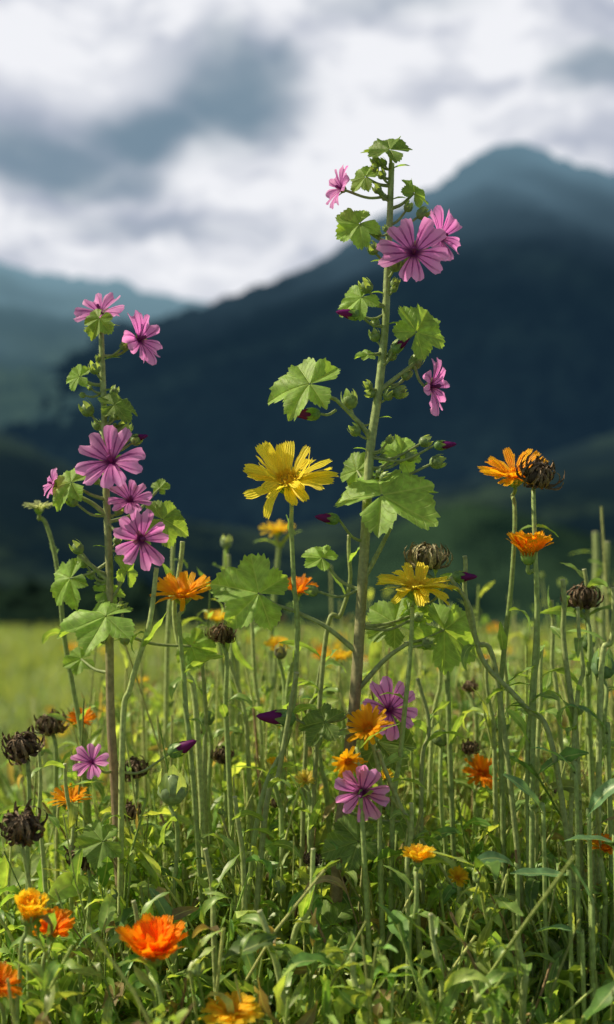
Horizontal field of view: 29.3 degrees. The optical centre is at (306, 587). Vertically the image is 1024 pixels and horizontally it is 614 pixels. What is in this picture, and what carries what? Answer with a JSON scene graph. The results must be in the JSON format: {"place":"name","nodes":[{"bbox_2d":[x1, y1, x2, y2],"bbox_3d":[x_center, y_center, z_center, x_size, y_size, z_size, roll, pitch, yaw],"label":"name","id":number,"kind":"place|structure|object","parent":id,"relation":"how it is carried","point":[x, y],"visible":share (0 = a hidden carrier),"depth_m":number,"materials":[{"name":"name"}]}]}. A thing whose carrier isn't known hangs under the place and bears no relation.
{"place":"outdoors","nodes":[
{"label":"outdoors","id":0,"kind":"place"},
{"bbox_2d":[22,500,95,895],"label":"calendula flower","id":1,"kind":"object","parent":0,"point":[38,506],"visible":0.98,"depth_m":1.10,"materials":[{"name":"green plant"}]},
{"bbox_2d":[57,845,98,1005],"bbox_3d":[-0.193,0.486,0.985,0.049,0.549,0.036,0,0,0],"label":"calendula seed head","id":2,"kind":"object","parent":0,"point":[70,939],"visible":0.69,"depth_m":0.99},
{"bbox_2d":[0,262,210,431],"bbox_3d":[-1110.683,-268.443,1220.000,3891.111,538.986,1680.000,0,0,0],"label":"mountain","id":3,"kind":"structure","parent":0,"point":[41,328],"depth_m":1053.10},
{"bbox_2d":[128,675,160,816],"bbox_3d":[-0.194,0.429,1.405,0.040,0.661,0.032,0,0,-10],"label":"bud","id":4,"kind":"object","parent":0,"point":[157,704],"visible":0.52,"depth_m":1.40,"materials":[{"name":"green plant"}]},
{"bbox_2d":[0,620,613,887],"bbox_3d":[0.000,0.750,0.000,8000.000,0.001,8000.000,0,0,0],"label":"ground","id":5,"kind":"structure","parent":0,"point":[2,762],"depth_m":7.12,"materials":[{"name":"green plant"}]},
{"bbox_2d":[0,961,22,1023],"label":"calendula flower","id":6,"kind":"object","parent":5,"relation":"on","point":[5,970],"visible":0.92,"depth_m":0.87,"materials":[{"name":"orange plant"}]},
{"bbox_2d":[0,751,59,961],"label":"flower stalk","id":7,"kind":"object","parent":5,"relation":"on","point":[53,819],"visible":0.49,"depth_m":1.00,"materials":[{"name":"green plant"}]},
{"bbox_2d":[14,887,48,1021],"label":"calendula flower","id":8,"kind":"object","parent":5,"relation":"on","point":[28,900],"visible":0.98,"depth_m":0.87,"materials":[{"name":"plant"}]},
{"bbox_2d":[1,725,64,1021],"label":"calendula seed head","id":9,"kind":"object","parent":5,"relation":"on","point":[21,748],"visible":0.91,"depth_m":0.97},
{"bbox_2d":[0,798,66,1023],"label":"calendula seed head","id":10,"kind":"object","parent":5,"relation":"on","point":[20,830],"visible":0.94,"depth_m":0.91},
{"bbox_2d":[20,906,75,1018],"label":"calendula flower","id":11,"kind":"object","parent":5,"relation":"on","point":[63,926],"visible":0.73,"depth_m":0.90,"materials":[{"name":"orange plant"}]},
{"bbox_2d":[34,709,72,875],"bbox_3d":[-0.242,0.438,1.121,0.041,0.645,0.036,0,0,0],"label":"calendula seed head","id":12,"kind":"object","parent":5,"relation":"on","point":[48,726],"visible":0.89,"depth_m":1.12},
{"bbox_2d":[47,783,91,1007],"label":"calendula flower","id":13,"kind":"object","parent":5,"relation":"on","point":[73,795],"visible":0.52,"depth_m":1.04,"materials":[{"name":"orange plant"}]},
{"bbox_2d":[46,706,107,961],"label":"calendula flower","id":14,"kind":"object","parent":5,"relation":"on","point":[89,715],"visible":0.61,"depth_m":1.12,"materials":[{"name":"orange plant"}]},
{"bbox_2d":[63,763,120,971],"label":"flower stalk","id":15,"kind":"object","parent":5,"relation":"on","point":[73,831],"visible":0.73,"depth_m":1.00,"materials":[{"name":"green plant"}]},
{"bbox_2d":[43,292,217,976],"bbox_3d":[-0.149,0.249,1.026,0.149,1.021,0.096,0,0,-26],"label":"mallow plant","id":16,"kind":"object","parent":5,"relation":"on","point":[96,626],"visible":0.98,"depth_m":1.01,"materials":[{"name":"green plant"}]},
{"bbox_2d":[118,755,149,879],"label":"calendula seed head","id":17,"kind":"object","parent":5,"relation":"on","point":[136,766],"visible":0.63,"depth_m":1.08},
{"bbox_2d":[102,567,165,952],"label":"flower stalk","id":18,"kind":"object","parent":5,"relation":"on","point":[146,640],"visible":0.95,"depth_m":1.00,"materials":[{"name":"green plant"}]},
{"bbox_2d":[108,892,168,1017],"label":"flower stalk","id":19,"kind":"object","parent":5,"relation":"on","point":[147,908],"visible":0.44,"depth_m":0.90,"materials":[{"name":"green plant"}]},
{"bbox_2d":[124,799,162,925],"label":"calendula seed head","id":20,"kind":"object","parent":5,"relation":"on","point":[130,809],"visible":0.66,"depth_m":1.06},
{"bbox_2d":[0,577,286,630],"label":"shrub thicket","id":21,"kind":"object","parent":5,"relation":"on","point":[31,602],"visible":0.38,"depth_m":22.77,"materials":[{"name":"green plant"}]},
{"bbox_2d":[115,913,187,1023],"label":"calendula flower","id":22,"kind":"object","parent":5,"relation":"on","point":[152,940],"visible":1,"depth_m":0.85,"materials":[{"name":"orange plant"}]},
{"bbox_2d":[156,765,188,981],"bbox_3d":[-0.117,0.454,0.988,0.037,0.612,0.058,0,0,0],"label":"calendula bud","id":23,"kind":"object","parent":5,"relation":"on","point":[172,785],"visible":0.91,"depth_m":0.98,"materials":[{"name":"green plant"}]},
{"bbox_2d":[163,542,187,885],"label":"flower stalk","id":24,"kind":"object","parent":5,"relation":"on","point":[166,669],"visible":0.3,"depth_m":1.20,"materials":[{"name":"green plant"}]},
{"bbox_2d":[162,541,210,939],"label":"flower stalk","id":25,"kind":"object","parent":5,"relation":"on","point":[172,687],"visible":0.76,"depth_m":1.04,"materials":[{"name":"green plant"}]},
{"bbox_2d":[150,571,223,934],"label":"calendula flower","id":26,"kind":"object","parent":5,"relation":"on","point":[181,588],"visible":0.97,"depth_m":1.02,"materials":[{"name":"plant"}]},
{"bbox_2d":[184,664,213,847],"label":"flower stalk","id":27,"kind":"object","parent":5,"relation":"on","point":[204,690],"visible":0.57,"depth_m":1.08,"materials":[{"name":"green plant"}]},
{"bbox_2d":[194,745,233,897],"bbox_3d":[-0.082,0.454,1.095,0.049,0.612,0.060,0,0,0],"label":"calendula seed head","id":28,"kind":"object","parent":5,"relation":"on","point":[219,755],"visible":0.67,"depth_m":1.10},
{"bbox_2d":[204,609,228,710],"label":"calendula flower","id":29,"kind":"object","parent":5,"relation":"on","point":[216,617],"visible":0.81,"depth_m":1.35,"materials":[{"name":"yellow plant"}]},
{"bbox_2d":[200,707,242,924],"bbox_3d":[-0.081,0.435,1.105,0.042,0.650,0.028,0,0,0],"label":"calendula bud","id":30,"kind":"object","parent":5,"relation":"on","point":[211,717],"visible":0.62,"depth_m":1.10,"materials":[{"name":"green plant"}]},
{"bbox_2d":[212,534,234,765],"bbox_3d":[-0.089,0.350,1.294,0.022,0.819,0.046,0,0,8],"label":"calendula bud","id":31,"kind":"object","parent":5,"relation":"on","point":[226,543],"visible":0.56,"depth_m":1.30,"materials":[{"name":"green plant"}]},
{"bbox_2d":[203,848,244,1023],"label":"flower stalk","id":32,"kind":"object","parent":5,"relation":"on","point":[214,884],"visible":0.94,"depth_m":0.93,"materials":[{"name":"green plant"}]},
{"bbox_2d":[204,621,252,934],"bbox_3d":[-0.070,0.394,1.049,0.043,0.732,0.027,0,0,0],"label":"calendula seed head","id":33,"kind":"object","parent":5,"relation":"on","point":[223,635],"visible":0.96,"depth_m":1.05},
{"bbox_2d":[197,989,263,1023],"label":"calendula flower","id":34,"kind":"object","parent":5,"relation":"on","point":[245,1011],"visible":1,"depth_m":0.84,"materials":[{"name":"yellow plant"}]},
{"bbox_2d":[225,554,245,779],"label":"flower stalk","id":35,"kind":"object","parent":5,"relation":"on","point":[240,718],"visible":0.22,"depth_m":1.30,"materials":[{"name":"green plant"}]},
{"bbox_2d":[228,658,263,892],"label":"flower stalk","id":36,"kind":"object","parent":5,"relation":"on","point":[236,688],"visible":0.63,"depth_m":1.10,"materials":[{"name":"green plant"}]},
{"bbox_2d":[219,796,274,1023],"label":"flower stalk","id":37,"kind":"object","parent":5,"relation":"on","point":[230,844],"visible":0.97,"depth_m":0.95,"materials":[{"name":"green plant"}]},
{"bbox_2d":[232,619,278,897],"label":"flower stalk","id":38,"kind":"object","parent":5,"relation":"on","point":[239,655],"visible":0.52,"depth_m":1.15,"materials":[{"name":"green plant"}]},
{"bbox_2d":[231,756,286,943],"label":"calendula flower","id":39,"kind":"object","parent":5,"relation":"on","point":[277,798],"visible":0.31,"depth_m":1.06,"materials":[{"name":"green plant"}]},
{"bbox_2d":[232,671,300,994],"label":"flower stalk","id":40,"kind":"object","parent":5,"relation":"on","point":[282,843],"visible":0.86,"depth_m":0.97,"materials":[{"name":"green plant"}]},
{"bbox_2d":[239,909,295,1023],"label":"flower stalk","id":41,"kind":"object","parent":5,"relation":"on","point":[259,918],"visible":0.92,"depth_m":0.88,"materials":[{"name":"green plant"}]},
{"bbox_2d":[254,520,298,752],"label":"calendula flower","id":42,"kind":"object","parent":5,"relation":"on","point":[278,529],"visible":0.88,"depth_m":1.40,"materials":[{"name":"yellow plant"}]},
{"bbox_2d":[263,635,291,753],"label":"calendula flower","id":43,"kind":"object","parent":5,"relation":"on","point":[273,642],"visible":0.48,"depth_m":1.30,"materials":[{"name":"orange plant"}]},
{"bbox_2d":[274,643,290,921],"bbox_3d":[-0.021,0.406,1.098,0.022,0.709,0.044,0,0,0],"label":"calendula bud","id":44,"kind":"object","parent":5,"relation":"on","point":[280,652],"visible":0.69,"depth_m":1.10,"materials":[{"name":"green plant"}]},
{"bbox_2d":[242,441,338,979],"bbox_3d":[-0.030,0.316,1.010,0.114,0.889,0.079,0,0,28],"label":"calendula flower","id":45,"kind":"object","parent":5,"relation":"on","point":[287,481],"visible":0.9,"depth_m":1.00,"materials":[{"name":"yellow plant"}]},
{"bbox_2d":[279,574,318,909],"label":"calendula flower","id":46,"kind":"object","parent":5,"relation":"on","point":[302,581],"visible":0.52,"depth_m":1.10,"materials":[{"name":"plant"}]},
{"bbox_2d":[287,767,320,852],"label":"calendula flower","id":47,"kind":"object","parent":5,"relation":"on","point":[304,778],"visible":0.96,"depth_m":1.03,"materials":[{"name":"green plant"}]},
{"bbox_2d":[0,506,613,1023],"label":"meadow foliage","id":48,"kind":"object","parent":5,"relation":"on","point":[320,994],"visible":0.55,"depth_m":1.01,"materials":[{"name":"green plant"}]},
{"bbox_2d":[278,640,345,974],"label":"flower stalk","id":49,"kind":"object","parent":5,"relation":"on","point":[305,758],"visible":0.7,"depth_m":1.05,"materials":[{"name":"green plant"}]},
{"bbox_2d":[286,848,340,1014],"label":"flower stalk","id":50,"kind":"object","parent":5,"relation":"on","point":[305,905],"visible":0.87,"depth_m":0.92,"materials":[{"name":"green plant"}]},
{"bbox_2d":[286,535,359,977],"bbox_3d":[0.005,0.357,1.030,0.086,0.807,0.041,0,0,0],"label":"flower stalk","id":51,"kind":"object","parent":5,"relation":"on","point":[350,556],"visible":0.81,"depth_m":1.03,"materials":[{"name":"green plant"}]},
{"bbox_2d":[308,737,337,895],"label":"calendula flower","id":52,"kind":"object","parent":5,"relation":"on","point":[324,774],"visible":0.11,"depth_m":1.10,"materials":[{"name":"green plant"}]},
{"bbox_2d":[46,623,609,805],"bbox_3d":[0.035,0.414,2.204,1.346,0.672,1.846,0,0,0],"label":"calendula patch","id":53,"kind":"object","parent":5,"relation":"on","point":[314,642],"visible":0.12,"depth_m":2.42,"materials":[{"name":"green plant"}]},
{"bbox_2d":[308,649,375,741],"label":"calendula flower","id":54,"kind":"object","parent":5,"relation":"on","point":[339,655],"visible":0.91,"depth_m":1.30,"materials":[{"name":"orange plant"}]},
{"bbox_2d":[210,136,478,972],"bbox_3d":[0.035,0.187,0.994,0.236,1.146,0.118,0,0,0],"label":"mallow plant","id":55,"kind":"object","parent":5,"relation":"on","point":[406,494],"visible":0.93,"depth_m":0.99,"materials":[{"name":"green plant"}]},
{"bbox_2d":[76,704,613,1023],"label":"calendula leaves","id":56,"kind":"object","parent":5,"relation":"on","point":[602,793],"visible":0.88,"depth_m":0.93,"materials":[{"name":"green plant"}]},
{"bbox_2d":[347,931,378,1023],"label":"flower stalk","id":57,"kind":"object","parent":5,"relation":"on","point":[352,955],"visible":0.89,"depth_m":0.86,"materials":[{"name":"green plant"}]},
{"bbox_2d":[332,724,397,1002],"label":"calendula flower","id":58,"kind":"object","parent":5,"relation":"on","point":[346,759],"visible":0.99,"depth_m":0.95,"materials":[{"name":"green plant"}]},
{"bbox_2d":[337,703,409,988],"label":"calendula flower","id":59,"kind":"object","parent":5,"relation":"on","point":[367,721],"visible":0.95,"depth_m":0.96,"materials":[{"name":"orange plant"}]},
{"bbox_2d":[376,750,427,971],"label":"flower stalk","id":60,"kind":"object","parent":5,"relation":"on","point":[400,811],"visible":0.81,"depth_m":0.96,"materials":[{"name":"green plant"}]},
{"bbox_2d":[355,561,459,967],"bbox_3d":[0.083,0.369,0.980,0.090,0.783,0.071,0,0,0],"label":"calendula flower","id":61,"kind":"object","parent":5,"relation":"on","point":[416,590],"visible":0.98,"depth_m":0.98,"materials":[{"name":"plant"}]},
{"bbox_2d":[383,843,439,1008],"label":"calendula flower","id":62,"kind":"object","parent":5,"relation":"on","point":[418,854],"visible":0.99,"depth_m":0.91,"materials":[{"name":"green plant"}]},
{"bbox_2d":[393,802,443,1004],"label":"flower stalk","id":63,"kind":"object","parent":5,"relation":"on","point":[405,891],"visible":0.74,"depth_m":0.95,"materials":[{"name":"green plant"}]},
{"bbox_2d":[397,910,445,1016],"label":"flower stalk","id":64,"kind":"object","parent":5,"relation":"on","point":[438,972],"visible":0.96,"depth_m":0.88,"materials":[{"name":"green plant"}]},
{"bbox_2d":[412,624,442,937],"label":"flower stalk","id":65,"kind":"object","parent":5,"relation":"on","point":[431,746],"visible":0.32,"depth_m":1.10,"materials":[{"name":"green plant"}]},
{"bbox_2d":[403,541,463,882],"bbox_3d":[0.116,0.359,1.038,0.062,0.802,0.042,0,0,0],"label":"calendula seed head","id":66,"kind":"object","parent":5,"relation":"on","point":[433,558],"visible":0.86,"depth_m":1.04},
{"bbox_2d":[416,678,465,916],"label":"flower stalk","id":67,"kind":"object","parent":5,"relation":"on","point":[442,705],"visible":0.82,"depth_m":1.00,"materials":[{"name":"green plant"}]},
{"bbox_2d":[432,723,460,932],"bbox_3d":[0.126,0.441,1.055,0.029,0.639,0.045,0,0,0],"label":"calendula bud","id":68,"kind":"object","parent":5,"relation":"on","point":[440,741],"visible":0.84,"depth_m":1.05,"materials":[{"name":"green plant"}]},
{"bbox_2d":[429,865,483,1010],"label":"calendula flower","id":69,"kind":"object","parent":5,"relation":"on","point":[458,873],"visible":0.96,"depth_m":0.95,"materials":[{"name":"green plant"}]},
{"bbox_2d":[459,738,480,836],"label":"calendula seed head","id":70,"kind":"object","parent":5,"relation":"on","point":[469,748],"visible":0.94,"depth_m":1.10},
{"bbox_2d":[459,679,486,804],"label":"calendula seed head","id":71,"kind":"object","parent":5,"relation":"on","point":[468,686],"visible":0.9,"depth_m":1.15},
{"bbox_2d":[454,753,498,925],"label":"calendula flower","id":72,"kind":"object","parent":5,"relation":"on","point":[480,764],"visible":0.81,"depth_m":1.10,"materials":[{"name":"orange plant"}]},
{"bbox_2d":[434,555,538,958],"bbox_3d":[0.164,0.366,1.013,0.132,0.788,0.043,0,0,0],"label":"flower stalk","id":73,"kind":"object","parent":5,"relation":"on","point":[515,807],"visible":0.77,"depth_m":1.00,"materials":[{"name":"green plant"}]},
{"bbox_2d":[476,659,515,928],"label":"flower stalk","id":74,"kind":"object","parent":5,"relation":"on","point":[493,794],"visible":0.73,"depth_m":1.05,"materials":[{"name":"green plant"}]},
{"bbox_2d":[472,967,522,1023],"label":"flower stalk","id":75,"kind":"object","parent":5,"relation":"on","point":[492,976],"visible":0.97,"depth_m":0.85,"materials":[{"name":"green plant"}]},
{"bbox_2d":[470,716,524,888],"bbox_3d":[0.178,0.438,1.103,0.053,0.643,0.022,0,0,0],"label":"calendula bud","id":76,"kind":"object","parent":5,"relation":"on","point":[516,754],"visible":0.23,"depth_m":1.10,"materials":[{"name":"green plant"}]},
{"bbox_2d":[475,626,530,888],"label":"flower stalk","id":77,"kind":"object","parent":5,"relation":"on","point":[507,676],"visible":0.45,"depth_m":1.10,"materials":[{"name":"green plant"}]},
{"bbox_2d":[491,931,531,1023],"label":"flower stalk","id":78,"kind":"object","parent":5,"relation":"on","point":[525,969],"visible":0.84,"depth_m":0.87,"materials":[{"name":"green plant"}]},
{"bbox_2d":[478,447,557,944],"bbox_3d":[0.185,0.317,1.027,0.073,0.886,0.062,0,0,0],"label":"calendula flower","id":79,"kind":"object","parent":5,"relation":"on","point":[509,475],"visible":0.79,"depth_m":1.03,"materials":[{"name":"plant"}]},
{"bbox_2d":[448,576,588,990],"bbox_3d":[0.206,0.375,0.981,0.177,0.770,0.025,0,0,0],"label":"flower stalk","id":80,"kind":"object","parent":5,"relation":"on","point":[466,650],"visible":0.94,"depth_m":0.98,"materials":[{"name":"green plant"}]},
{"bbox_2d":[492,530,558,927],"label":"calendula flower","id":81,"kind":"object","parent":5,"relation":"on","point":[528,545],"visible":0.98,"depth_m":1.00,"materials":[{"name":"plant"}]},
{"bbox_2d":[505,453,564,993],"bbox_3d":[0.194,0.322,1.006,0.048,0.875,0.049,0,0,0],"label":"calendula seed head","id":82,"kind":"object","parent":5,"relation":"on","point":[538,473],"visible":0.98,"depth_m":1.00},
{"bbox_2d":[534,648,577,976],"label":"flower stalk","id":83,"kind":"object","parent":5,"relation":"on","point":[545,683],"visible":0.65,"depth_m":1.05,"materials":[{"name":"green plant"}]},
{"bbox_2d":[539,586,574,859],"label":"flower stalk","id":84,"kind":"object","parent":5,"relation":"on","point":[558,708],"visible":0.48,"depth_m":1.10,"materials":[{"name":"green plant"}]},
{"bbox_2d":[550,579,584,932],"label":"flower stalk","id":85,"kind":"object","parent":5,"relation":"on","point":[560,632],"visible":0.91,"depth_m":1.00,"materials":[{"name":"green plant"}]},
{"bbox_2d":[556,607,584,911],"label":"flower stalk","id":86,"kind":"object","parent":5,"relation":"on","point":[578,640],"visible":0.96,"depth_m":0.99,"materials":[{"name":"green plant"}]},
{"bbox_2d":[540,581,611,856],"bbox_3d":[0.252,0.377,1.049,0.083,0.767,0.038,0,0,0],"label":"calendula seed head","id":87,"kind":"object","parent":5,"relation":"on","point":[582,597],"visible":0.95,"depth_m":1.05},
{"bbox_2d":[571,632,595,787],"bbox_3d":[0.279,0.401,1.152,0.065,0.718,0.017,0,0,-42],"label":"calendula bud","id":88,"kind":"object","parent":5,"relation":"on","point":[585,644],"visible":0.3,"depth_m":1.15,"materials":[{"name":"green plant"}]},
{"bbox_2d":[569,532,602,720],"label":"flower stalk","id":89,"kind":"object","parent":5,"relation":"on","point":[597,570],"visible":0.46,"depth_m":1.60,"materials":[{"name":"green plant"}]},
{"bbox_2d":[563,563,613,834],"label":"flower stalk","id":90,"kind":"object","parent":5,"relation":"on","point":[592,582],"visible":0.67,"depth_m":1.05,"materials":[{"name":"green plant"}]},
{"bbox_2d":[569,587,613,963],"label":"flower stalk","id":91,"kind":"object","parent":5,"relation":"on","point":[600,752],"visible":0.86,"depth_m":1.00,"materials":[{"name":"green plant"}]},
{"bbox_2d":[583,541,609,859],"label":"flower stalk","id":92,"kind":"object","parent":5,"relation":"on","point":[601,619],"visible":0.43,"depth_m":1.40,"materials":[{"name":"green plant"}]},
{"bbox_2d":[585,648,613,920],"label":"calendula bud","id":93,"kind":"object","parent":5,"relation":"on","point":[609,666],"visible":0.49,"depth_m":1.03,"materials":[{"name":"green plant"}]},
{"bbox_2d":[0,431,613,589],"bbox_3d":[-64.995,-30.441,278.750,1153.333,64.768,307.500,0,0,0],"label":"forested hill","id":94,"kind":"structure","parent":0,"point":[580,497],"depth_m":234.76,"materials":[{"name":"green plant"}]},
{"bbox_2d":[0,0,613,302],"label":"sky","id":95,"kind":"structure","parent":0,"point":[181,149],"materials":[{"name":"white"}]},
{"bbox_2d":[2,143,613,530],"bbox_3d":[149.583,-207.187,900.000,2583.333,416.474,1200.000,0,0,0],"label":"mountain","id":96,"kind":"structure","parent":0,"point":[515,296],"depth_m":652.26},
{"bbox_2d":[348,803,358,934],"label":"calendula flower","id":97,"kind":"object","parent":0,"point":[354,901],"visible":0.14,"depth_m":1.05,"materials":[{"name":"green plant"}]},
{"bbox_2d":[356,800,398,934],"bbox_3d":[0.069,0.473,1.033,0.052,0.574,0.029,0,0,0],"label":"calendula seed head","id":98,"kind":"object","parent":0,"point":[396,847],"visible":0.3,"depth_m":1.04},
{"bbox_2d":[372,768,398,957],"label":"calendula flower","id":99,"kind":"object","parent":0,"point":[384,779],"visible":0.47,"depth_m":1.03,"materials":[{"name":"green plant"}]},
{"bbox_2d":[171,503,613,632],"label":"grassy knoll","id":100,"kind":"structure","parent":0,"point":[477,535],"depth_m":28.27,"materials":[{"name":"green plant"}]},
{"bbox_2d":[580,833,612,969],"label":"calendula flower","id":101,"kind":"object","parent":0,"point":[605,849],"visible":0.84,"depth_m":0.97,"materials":[{"name":"green plant"}]},
{"bbox_2d":[580,833,613,957],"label":"calendula flower","id":102,"kind":"object","parent":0,"point":[586,883],"visible":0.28,"depth_m":0.99,"materials":[{"name":"green plant"}]}
]}

